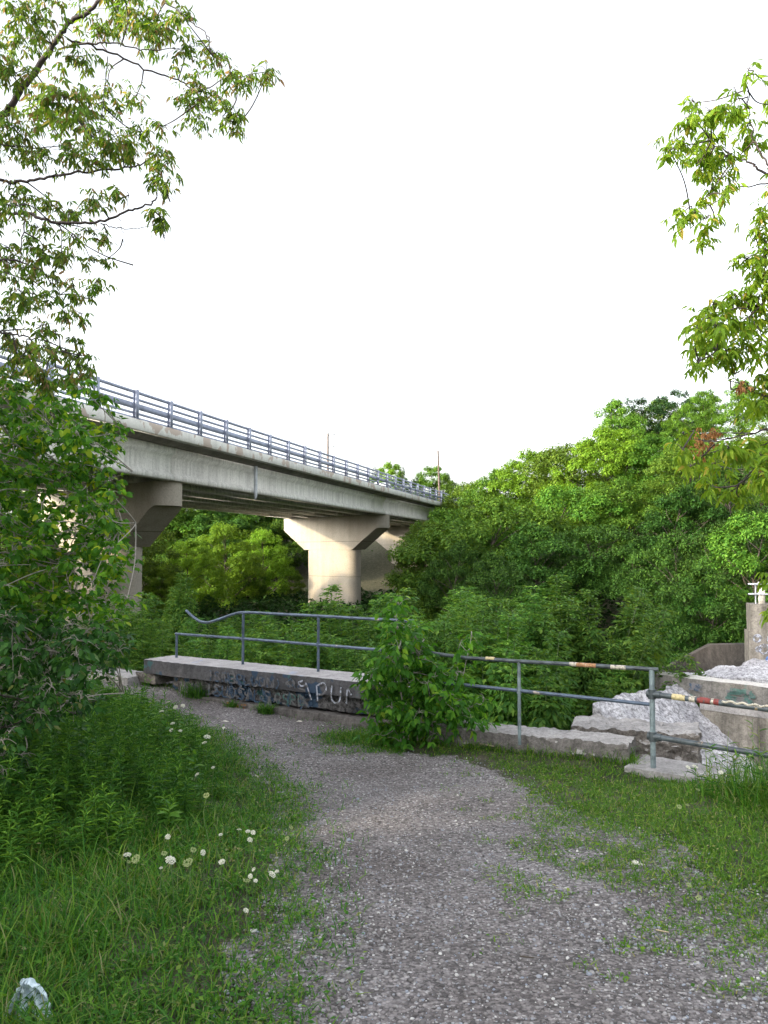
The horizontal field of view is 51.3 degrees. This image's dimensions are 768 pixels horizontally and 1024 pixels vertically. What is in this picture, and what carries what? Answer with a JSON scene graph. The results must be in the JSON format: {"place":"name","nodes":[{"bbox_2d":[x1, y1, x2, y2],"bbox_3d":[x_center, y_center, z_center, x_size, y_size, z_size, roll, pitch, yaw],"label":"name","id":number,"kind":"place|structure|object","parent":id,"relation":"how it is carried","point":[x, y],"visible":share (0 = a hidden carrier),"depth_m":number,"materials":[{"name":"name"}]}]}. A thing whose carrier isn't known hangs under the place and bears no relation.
{"place":"outdoors","nodes":[
{"label":"outdoors","id":0,"kind":"place"},
{"bbox_2d":[0,679,404,1023],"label":"tall grass","id":1,"kind":"structure","parent":0,"point":[72,920],"depth_m":4.03,"materials":[{"name":"plant"}]},
{"bbox_2d":[0,467,767,1023],"bbox_3d":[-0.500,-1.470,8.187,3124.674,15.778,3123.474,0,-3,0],"label":"ground","id":2,"kind":"structure","parent":0,"point":[376,565],"depth_m":5.57,"materials":[{"name":"plant"}]},
{"bbox_2d":[6,978,51,1023],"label":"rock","id":3,"kind":"object","parent":2,"relation":"on","point":[28,986],"visible":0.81,"depth_m":3.05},
{"bbox_2d":[0,473,59,609],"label":"tree","id":4,"kind":"object","parent":2,"relation":"on","point":[25,574],"visible":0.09,"depth_m":42.54,"materials":[{"name":"green plant"}]},
{"bbox_2d":[0,491,65,612],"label":"tree","id":5,"kind":"object","parent":2,"relation":"on","point":[37,605],"visible":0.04,"depth_m":54.98,"materials":[{"name":"green plant"}]},
{"bbox_2d":[0,596,140,793],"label":"bramble shrub","id":6,"kind":"object","parent":2,"relation":"on","point":[27,663],"visible":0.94,"depth_m":5.58,"materials":[{"name":"green plant"}]},
{"bbox_2d":[0,368,146,640],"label":"dogwood shrub","id":7,"kind":"object","parent":2,"relation":"on","point":[31,439],"visible":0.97,"depth_m":6.26,"materials":[{"name":"green plant"}]},
{"bbox_2d":[0,664,229,884],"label":"goldenrod","id":8,"kind":"object","parent":2,"relation":"on","point":[87,758],"visible":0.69,"depth_m":5.99,"materials":[{"name":"green plant"}]},
{"bbox_2d":[64,591,195,663],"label":"sapling","id":9,"kind":"object","parent":2,"relation":"on","point":[127,611],"visible":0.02,"depth_m":18.55,"materials":[{"name":"green plant"}]},
{"bbox_2d":[103,619,164,669],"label":"sapling","id":10,"kind":"object","parent":2,"relation":"on","point":[147,633],"visible":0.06,"depth_m":16.15,"materials":[{"name":"green plant"}]},
{"bbox_2d":[0,0,284,401],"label":"box elder tree","id":11,"kind":"object","parent":2,"relation":"on","point":[153,30],"visible":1,"depth_m":6.11,"materials":[{"name":"green plant"}]},
{"bbox_2d":[76,610,215,662],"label":"sapling","id":12,"kind":"object","parent":2,"relation":"on","point":[164,627],"visible":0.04,"depth_m":17.52,"materials":[{"name":"green plant"}]},
{"bbox_2d":[129,629,188,670],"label":"sapling","id":13,"kind":"object","parent":2,"relation":"on","point":[157,648],"visible":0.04,"depth_m":15.65,"materials":[{"name":"green plant"}]},
{"bbox_2d":[141,529,184,608],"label":"tree","id":14,"kind":"object","parent":2,"relation":"on","point":[153,549],"visible":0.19,"depth_m":70.28,"materials":[{"name":"green plant"}]},
{"bbox_2d":[142,565,184,619],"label":"tree","id":15,"kind":"object","parent":2,"relation":"on","point":[163,572],"visible":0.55,"depth_m":67.06,"materials":[{"name":"green plant"}]},
{"bbox_2d":[115,572,233,657],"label":"sapling","id":16,"kind":"object","parent":2,"relation":"on","point":[179,615],"visible":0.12,"depth_m":23.48,"materials":[{"name":"green plant"}]},
{"bbox_2d":[172,679,209,699],"bbox_3d":[-2.651,2.494,11.266,0.802,0.306,0.782,-1,-3,20],"label":"grass tuft","id":17,"kind":"object","parent":2,"relation":"on","point":[192,692],"visible":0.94,"depth_m":11.22,"materials":[{"name":"green plant"}]},
{"bbox_2d":[165,538,234,610],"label":"tree","id":18,"kind":"object","parent":2,"relation":"on","point":[204,559],"visible":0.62,"depth_m":75.43,"materials":[{"name":"green plant"}]},
{"bbox_2d":[178,617,238,659],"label":"sapling","id":19,"kind":"object","parent":2,"relation":"on","point":[190,624],"visible":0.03,"depth_m":20.64,"materials":[{"name":"green plant"}]},
{"bbox_2d":[155,510,274,589],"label":"tree","id":20,"kind":"object","parent":2,"relation":"on","point":[204,518],"visible":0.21,"depth_m":101.55,"materials":[{"name":"green plant"}]},
{"bbox_2d":[153,511,284,569],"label":"tree","id":21,"kind":"object","parent":2,"relation":"on","point":[188,518],"visible":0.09,"depth_m":104.69,"materials":[{"name":"green plant"}]},
{"bbox_2d":[142,508,298,584],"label":"tree","id":22,"kind":"object","parent":2,"relation":"on","point":[185,510],"visible":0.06,"depth_m":103.87,"materials":[{"name":"green plant"}]},
{"bbox_2d":[179,521,266,608],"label":"tree","id":23,"kind":"object","parent":2,"relation":"on","point":[218,551],"visible":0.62,"depth_m":83.34,"materials":[{"name":"green plant"}]},
{"bbox_2d":[186,625,263,660],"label":"sapling","id":24,"kind":"object","parent":2,"relation":"on","point":[222,645],"visible":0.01,"depth_m":15.05,"materials":[{"name":"green plant"}]},
{"bbox_2d":[0,346,456,637],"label":"road bridge","id":25,"kind":"structure","parent":2,"relation":"on","point":[335,523],"depth_m":51.38,"materials":[{"name":"concrete"}]},
{"bbox_2d":[174,610,289,659],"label":"sapling","id":26,"kind":"object","parent":2,"relation":"on","point":[233,625],"visible":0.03,"depth_m":22.26,"materials":[{"name":"green plant"}]},
{"bbox_2d":[227,559,269,604],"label":"tree","id":27,"kind":"object","parent":2,"relation":"on","point":[257,583],"visible":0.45,"depth_m":86.62,"materials":[{"name":"green plant"}]},
{"bbox_2d":[228,633,276,664],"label":"sapling","id":28,"kind":"object","parent":2,"relation":"on","point":[261,656],"visible":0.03,"depth_m":13.94,"materials":[{"name":"green plant"}]},
{"bbox_2d":[214,610,307,661],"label":"sapling","id":29,"kind":"object","parent":2,"relation":"on","point":[221,656],"visible":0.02,"depth_m":18.50,"materials":[{"name":"green plant"}]},
{"bbox_2d":[230,527,296,602],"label":"tree","id":30,"kind":"object","parent":2,"relation":"on","point":[262,537],"visible":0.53,"depth_m":91.60,"materials":[{"name":"green plant"}]},
{"bbox_2d":[221,513,307,568],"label":"tree","id":31,"kind":"object","parent":2,"relation":"on","point":[292,548],"visible":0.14,"depth_m":106.69,"materials":[{"name":"green plant"}]},
{"bbox_2d":[136,655,437,728],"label":"concrete platform","id":32,"kind":"structure","parent":2,"relation":"on","point":[312,694],"depth_m":10.64,"materials":[{"name":"grey concrete"}]},
{"bbox_2d":[174,609,414,679],"bbox_3d":[-1.423,1.776,10.969,4.198,0.781,0.156,-2,-4,33],"label":"pipe handrail","id":33,"kind":"object","parent":32,"relation":"on","point":[243,638],"visible":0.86,"depth_m":11.01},
{"bbox_2d":[277,565,306,600],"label":"tree","id":34,"kind":"object","parent":2,"relation":"on","point":[295,584],"visible":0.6,"depth_m":96.50,"materials":[{"name":"green plant"}]},
{"bbox_2d":[255,623,334,668],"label":"sapling","id":35,"kind":"object","parent":2,"relation":"on","point":[286,662],"visible":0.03,"depth_m":13.45,"materials":[{"name":"green plant"}]},
{"bbox_2d":[240,619,373,673],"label":"sapling","id":36,"kind":"object","parent":2,"relation":"on","point":[307,627],"visible":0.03,"depth_m":14.56,"materials":[{"name":"green plant"}]},
{"bbox_2d":[300,632,364,672],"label":"sapling","id":37,"kind":"object","parent":2,"relation":"on","point":[331,656],"visible":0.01,"depth_m":13.20,"materials":[{"name":"green plant"}]},
{"bbox_2d":[289,599,380,671],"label":"sapling","id":38,"kind":"object","parent":2,"relation":"on","point":[356,629],"visible":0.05,"depth_m":15.04,"materials":[{"name":"green plant"}]},
{"bbox_2d":[295,584,387,667],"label":"sapling","id":39,"kind":"object","parent":2,"relation":"on","point":[335,587],"visible":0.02,"depth_m":17.04,"materials":[{"name":"green plant"}]},
{"bbox_2d":[312,592,446,658],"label":"sapling","id":40,"kind":"object","parent":2,"relation":"on","point":[380,597],"depth_m":16.79,"materials":[{"name":"green plant"}]},
{"bbox_2d":[370,460,408,491],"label":"tree","id":41,"kind":"object","parent":2,"relation":"on","point":[391,470],"visible":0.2,"depth_m":149.42,"materials":[{"name":"green plant"}]},
{"bbox_2d":[23,446,767,662],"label":"undergrowth","id":42,"kind":"object","parent":2,"relation":"on","point":[275,603],"visible":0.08,"depth_m":71.88,"materials":[{"name":"green plant"}]},
{"bbox_2d":[350,593,461,655],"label":"sapling","id":43,"kind":"object","parent":2,"relation":"on","point":[378,605],"visible":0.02,"depth_m":15.74,"materials":[{"name":"green plant"}]},
{"bbox_2d":[348,623,481,714],"bbox_3d":[0.349,4.500,13.885,3.804,5.356,4.086,2,-3,-32],"label":"sapling","id":44,"kind":"object","parent":2,"relation":"on","point":[430,643],"visible":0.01,"depth_m":12.82,"materials":[{"name":"green plant"}]},
{"bbox_2d":[381,587,450,632],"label":"sapling","id":45,"kind":"object","parent":2,"relation":"on","point":[408,591],"depth_m":18.84,"materials":[{"name":"green plant"}]},
{"bbox_2d":[384,519,458,618],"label":"tree","id":46,"kind":"object","parent":2,"relation":"on","point":[413,531],"visible":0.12,"depth_m":59.28,"materials":[{"name":"green plant"}]},
{"bbox_2d":[349,595,500,752],"bbox_3d":[0.416,1.807,8.857,1.748,1.800,1.309,1,-3,-18],"label":"leafy bush","id":47,"kind":"object","parent":2,"relation":"on","point":[427,694],"visible":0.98,"depth_m":8.64,"materials":[{"name":"green plant"}]},
{"bbox_2d":[408,465,451,500],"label":"tree","id":48,"kind":"object","parent":2,"relation":"on","point":[420,479],"visible":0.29,"depth_m":150.17,"materials":[{"name":"green plant"}]},
{"bbox_2d":[430,475,458,500],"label":"tree","id":49,"kind":"object","parent":2,"relation":"on","point":[450,482],"visible":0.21,"depth_m":149.31,"materials":[{"name":"green plant"}]},
{"bbox_2d":[398,506,503,620],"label":"tree","id":50,"kind":"object","parent":2,"relation":"on","point":[437,515],"visible":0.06,"depth_m":61.23,"materials":[{"name":"green plant"}]},
{"bbox_2d":[380,585,526,659],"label":"sapling","id":51,"kind":"object","parent":2,"relation":"on","point":[466,594],"visible":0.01,"depth_m":17.50,"materials":[{"name":"green plant"}]},
{"bbox_2d":[401,613,512,697],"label":"sapling","id":52,"kind":"object","parent":2,"relation":"on","point":[417,617],"visible":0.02,"depth_m":13.96,"materials":[{"name":"green plant"}]},
{"bbox_2d":[414,538,502,620],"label":"tree","id":53,"kind":"object","parent":2,"relation":"on","point":[430,591],"visible":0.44,"depth_m":49.87,"materials":[{"name":"green plant"}]},
{"bbox_2d":[427,481,509,561],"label":"tree","id":54,"kind":"object","parent":2,"relation":"on","point":[455,495],"visible":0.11,"depth_m":96.58,"materials":[{"name":"green plant"}]},
{"bbox_2d":[381,493,582,620],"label":"tree","id":55,"kind":"object","parent":2,"relation":"on","point":[497,505],"visible":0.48,"depth_m":54.34,"materials":[{"name":"green plant"}]},
{"bbox_2d":[423,595,546,721],"bbox_3d":[1.210,4.346,14.414,4.110,5.787,4.414,3,-4,-43],"label":"sapling","id":56,"kind":"object","parent":2,"relation":"on","point":[448,622],"visible":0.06,"depth_m":13.44,"materials":[{"name":"green plant"}]},
{"bbox_2d":[429,594,563,683],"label":"sapling","id":57,"kind":"object","parent":2,"relation":"on","point":[478,601],"depth_m":15.34,"materials":[{"name":"green plant"}]},
{"bbox_2d":[456,467,539,563],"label":"tree","id":58,"kind":"object","parent":2,"relation":"on","point":[477,496],"visible":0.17,"depth_m":89.70,"materials":[{"name":"green plant"}]},
{"bbox_2d":[461,549,540,630],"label":"tree","id":59,"kind":"object","parent":2,"relation":"on","point":[495,563],"visible":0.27,"depth_m":41.35,"materials":[{"name":"green plant"}]},
{"bbox_2d":[466,446,559,546],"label":"tree","id":60,"kind":"object","parent":2,"relation":"on","point":[505,473],"visible":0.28,"depth_m":87.94,"materials":[{"name":"green plant"}]},
{"bbox_2d":[459,613,587,727],"bbox_3d":[1.439,4.384,12.344,3.309,5.609,4.002,-1,-3,18],"label":"sapling","id":61,"kind":"object","parent":2,"relation":"on","point":[503,702],"visible":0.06,"depth_m":12.26,"materials":[{"name":"green plant"}]},
{"bbox_2d":[426,719,636,763],"bbox_3d":[1.545,2.476,8.560,2.188,0.322,0.503,-1,-3,25],"label":"concrete ledge","id":62,"kind":"object","parent":2,"relation":"on","point":[560,738],"visible":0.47,"depth_m":8.33,"materials":[{"name":"concrete"}]},
{"bbox_2d":[431,651,658,744],"bbox_3d":[1.552,1.971,8.316,2.506,0.919,0.052,-2,-3,28],"label":"pipe handrail","id":63,"kind":"object","parent":62,"relation":"on","point":[519,690],"visible":0.88,"depth_m":8.29,"materials":[{"name":"grey metal"}]},
{"bbox_2d":[504,629,578,727],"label":"sapling","id":64,"kind":"object","parent":2,"relation":"on","point":[551,716],"visible":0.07,"depth_m":11.49,"materials":[{"name":"green plant"}]},
{"bbox_2d":[455,585,630,714],"bbox_3d":[2.731,4.279,15.099,4.024,5.857,3.794,0,-3,8],"label":"sapling","id":65,"kind":"object","parent":2,"relation":"on","point":[528,618],"visible":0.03,"depth_m":13.99,"materials":[{"name":"green plant"}]},
{"bbox_2d":[322,728,767,1001],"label":"short grass","id":66,"kind":"structure","parent":2,"relation":"on","point":[713,813],"depth_m":5.51,"materials":[{"name":"plant"}]},
{"bbox_2d":[462,595,630,714],"bbox_3d":[2.576,4.427,15.434,4.852,5.725,4.517,-2,-4,34],"label":"sapling","id":67,"kind":"object","parent":2,"relation":"on","point":[571,606],"visible":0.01,"depth_m":14.35,"materials":[{"name":"green plant"}]},
{"bbox_2d":[482,520,613,631],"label":"tree","id":68,"kind":"object","parent":2,"relation":"on","point":[522,540],"visible":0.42,"depth_m":46.55,"materials":[{"name":"green plant"}]},
{"bbox_2d":[469,482,632,605],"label":"tree","id":69,"kind":"object","parent":2,"relation":"on","point":[553,494],"visible":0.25,"depth_m":58.00,"materials":[{"name":"green plant"}]},
{"bbox_2d":[487,574,624,662],"bbox_3d":[3.569,4.313,16.493,4.116,5.992,3.881,-1,-3,21],"label":"sapling","id":70,"kind":"object","parent":2,"relation":"on","point":[558,598],"visible":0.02,"depth_m":17.41,"materials":[{"name":"green plant"}]},
{"bbox_2d":[491,649,638,726],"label":"sapling","id":71,"kind":"object","parent":2,"relation":"on","point":[569,687],"visible":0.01,"depth_m":12.52,"materials":[{"name":"green plant"}]},
{"bbox_2d":[519,437,648,535],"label":"tree","id":72,"kind":"object","parent":2,"relation":"on","point":[556,453],"visible":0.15,"depth_m":76.54,"materials":[{"name":"green plant"}]},
{"bbox_2d":[532,423,653,532],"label":"tree","id":73,"kind":"object","parent":2,"relation":"on","point":[606,435],"visible":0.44,"depth_m":72.60,"materials":[{"name":"green plant"}]},
{"bbox_2d":[527,523,658,629],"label":"tree","id":74,"kind":"object","parent":2,"relation":"on","point":[593,533],"visible":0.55,"depth_m":48.53,"materials":[{"name":"green plant"}]},
{"bbox_2d":[503,584,706,724],"bbox_3d":[3.320,4.321,14.411,4.606,6.038,4.288,1,-3,-11],"label":"sapling","id":75,"kind":"object","parent":2,"relation":"on","point":[633,642],"visible":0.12,"depth_m":14.13,"materials":[{"name":"green plant"}]},
{"bbox_2d":[584,397,662,501],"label":"tree","id":76,"kind":"object","parent":2,"relation":"on","point":[613,419],"visible":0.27,"depth_m":87.18,"materials":[{"name":"green plant"}]},
{"bbox_2d":[589,547,674,621],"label":"tree","id":77,"kind":"object","parent":2,"relation":"on","point":[602,588],"visible":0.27,"depth_m":45.47,"materials":[{"name":"green plant"}]},
{"bbox_2d":[573,620,695,705],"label":"sapling","id":78,"kind":"object","parent":2,"relation":"on","point":[585,673],"visible":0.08,"depth_m":13.95,"materials":[{"name":"green plant"}]},
{"bbox_2d":[567,475,708,570],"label":"tree","id":79,"kind":"object","parent":2,"relation":"on","point":[619,486],"visible":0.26,"depth_m":58.57,"materials":[{"name":"green plant"}]},
{"bbox_2d":[615,396,675,470],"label":"tree","id":80,"kind":"object","parent":2,"relation":"on","point":[638,402],"visible":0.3,"depth_m":92.14,"materials":[{"name":"green plant"}]},
{"bbox_2d":[611,434,699,516],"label":"tree","id":81,"kind":"object","parent":2,"relation":"on","point":[645,448],"visible":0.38,"depth_m":70.85,"materials":[{"name":"green plant"}]},
{"bbox_2d":[609,527,715,653],"bbox_3d":[13.866,4.495,38.148,6.235,7.547,5.368,2,-4,-34],"label":"tree","id":82,"kind":"object","parent":2,"relation":"on","point":[659,557],"visible":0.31,"depth_m":37.75,"materials":[{"name":"green plant"}]},
{"bbox_2d":[594,684,750,771],"bbox_3d":[4.667,4.755,11.157,2.428,4.284,2.511,2,-4,-39],"label":"sloping apron","id":83,"kind":"object","parent":2,"relation":"on","point":[676,711],"visible":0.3,"depth_m":11.98,"materials":[{"name":"stone"}]},
{"bbox_2d":[640,387,714,441],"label":"tree","id":84,"kind":"object","parent":2,"relation":"on","point":[677,395],"visible":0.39,"depth_m":95.55,"materials":[{"name":"green plant"}]},
{"bbox_2d":[638,438,734,525],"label":"tree","id":85,"kind":"object","parent":2,"relation":"on","point":[661,467],"visible":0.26,"depth_m":61.24,"materials":[{"name":"green plant"}]},
{"bbox_2d":[625,484,748,604],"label":"tree","id":86,"kind":"object","parent":2,"relation":"on","point":[660,524],"visible":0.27,"depth_m":45.77,"materials":[{"name":"green plant"}]},
{"bbox_2d":[636,576,746,663],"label":"tree","id":87,"kind":"object","parent":2,"relation":"on","point":[709,598],"visible":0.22,"depth_m":30.00,"materials":[{"name":"green plant"}]},
{"bbox_2d":[639,558,746,662],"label":"tree","id":88,"kind":"object","parent":2,"relation":"on","point":[699,572],"visible":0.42,"depth_m":29.73,"materials":[{"name":"green plant"}]},
{"bbox_2d":[659,388,727,463],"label":"tree","id":89,"kind":"object","parent":2,"relation":"on","point":[713,403],"visible":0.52,"depth_m":83.61,"materials":[{"name":"green plant"}]},
{"bbox_2d":[625,755,765,787],"bbox_3d":[2.957,2.558,7.619,1.157,0.221,0.562,-2,-4,37],"label":"concrete pad","id":90,"kind":"object","parent":2,"relation":"on","point":[665,768],"visible":0.3,"depth_m":7.66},
{"bbox_2d":[646,59,767,628],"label":"box elder tree","id":91,"kind":"object","parent":2,"relation":"on","point":[720,332],"visible":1,"depth_m":5.64,"materials":[{"name":"green plant"}]},
{"bbox_2d":[646,670,767,767],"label":"pipe barrier","id":92,"kind":"object","parent":2,"relation":"on","point":[653,735],"visible":0.93,"depth_m":7.52,"materials":[{"name":"grey metal"}]},
{"bbox_2d":[669,643,744,672],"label":"wing wall","id":93,"kind":"structure","parent":2,"relation":"on","point":[711,656],"depth_m":24.32,"materials":[{"name":"concrete"}]},
{"bbox_2d":[655,672,767,772],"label":"dam wall","id":94,"kind":"structure","parent":2,"relation":"on","point":[724,720],"depth_m":12.21,"materials":[{"name":"concrete"}]},
{"bbox_2d":[661,464,767,573],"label":"tree","id":95,"kind":"object","parent":2,"relation":"on","point":[730,505],"visible":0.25,"depth_m":47.34,"materials":[{"name":"green plant"}]},
{"bbox_2d":[666,519,767,643],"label":"tree","id":96,"kind":"object","parent":2,"relation":"on","point":[701,540],"visible":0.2,"depth_m":35.79,"materials":[{"name":"green plant"}]},
{"bbox_2d":[673,741,767,819],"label":"tall grass clump","id":97,"kind":"object","parent":2,"relation":"on","point":[751,788],"visible":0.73,"depth_m":6.68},
{"bbox_2d":[685,720,767,804],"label":"tall weeds","id":98,"kind":"object","parent":2,"relation":"on","point":[710,789],"visible":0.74,"depth_m":6.72,"materials":[{"name":"green plant"}]},
{"bbox_2d":[685,660,767,703],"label":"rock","id":99,"kind":"structure","parent":2,"relation":"on","point":[755,671],"depth_m":15.21,"materials":[{"name":"stone"}]},
{"bbox_2d":[692,509,767,643],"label":"tree","id":100,"kind":"object","parent":2,"relation":"on","point":[749,564],"visible":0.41,"depth_m":32.79,"materials":[{"name":"green plant"}]},
{"bbox_2d":[713,379,767,466],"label":"tree","id":101,"kind":"object","parent":2,"relation":"on","point":[740,425],"visible":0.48,"depth_m":75.50,"materials":[{"name":"green plant"}]},
{"bbox_2d":[744,602,767,661],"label":"concrete pillar","id":102,"kind":"structure","parent":2,"relation":"on","point":[756,640],"depth_m":17.45,"materials":[{"name":"concrete"}]},
{"bbox_2d":[0,0,767,521],"label":"sky","id":103,"kind":"structure","parent":0,"point":[441,231],"materials":[{"name":"white"}]},
{"bbox_2d":[40,669,767,1023],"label":"path","id":104,"kind":"structure","parent":0,"point":[272,729],"depth_m":4.21,"materials":[{"name":"gravel"}]},
{"bbox_2d":[87,669,150,685],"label":"concrete slab","id":105,"kind":"structure","parent":104,"relation":"on","point":[128,679],"depth_m":11.97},
{"bbox_2d":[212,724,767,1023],"bbox_3d":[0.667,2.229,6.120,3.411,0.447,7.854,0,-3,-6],"label":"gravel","id":106,"kind":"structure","parent":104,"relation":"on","point":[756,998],"depth_m":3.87,"materials":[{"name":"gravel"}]},
{"bbox_2d":[572,715,701,763],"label":"concrete block","id":107,"kind":"structure","parent":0,"point":[639,729],"depth_m":8.85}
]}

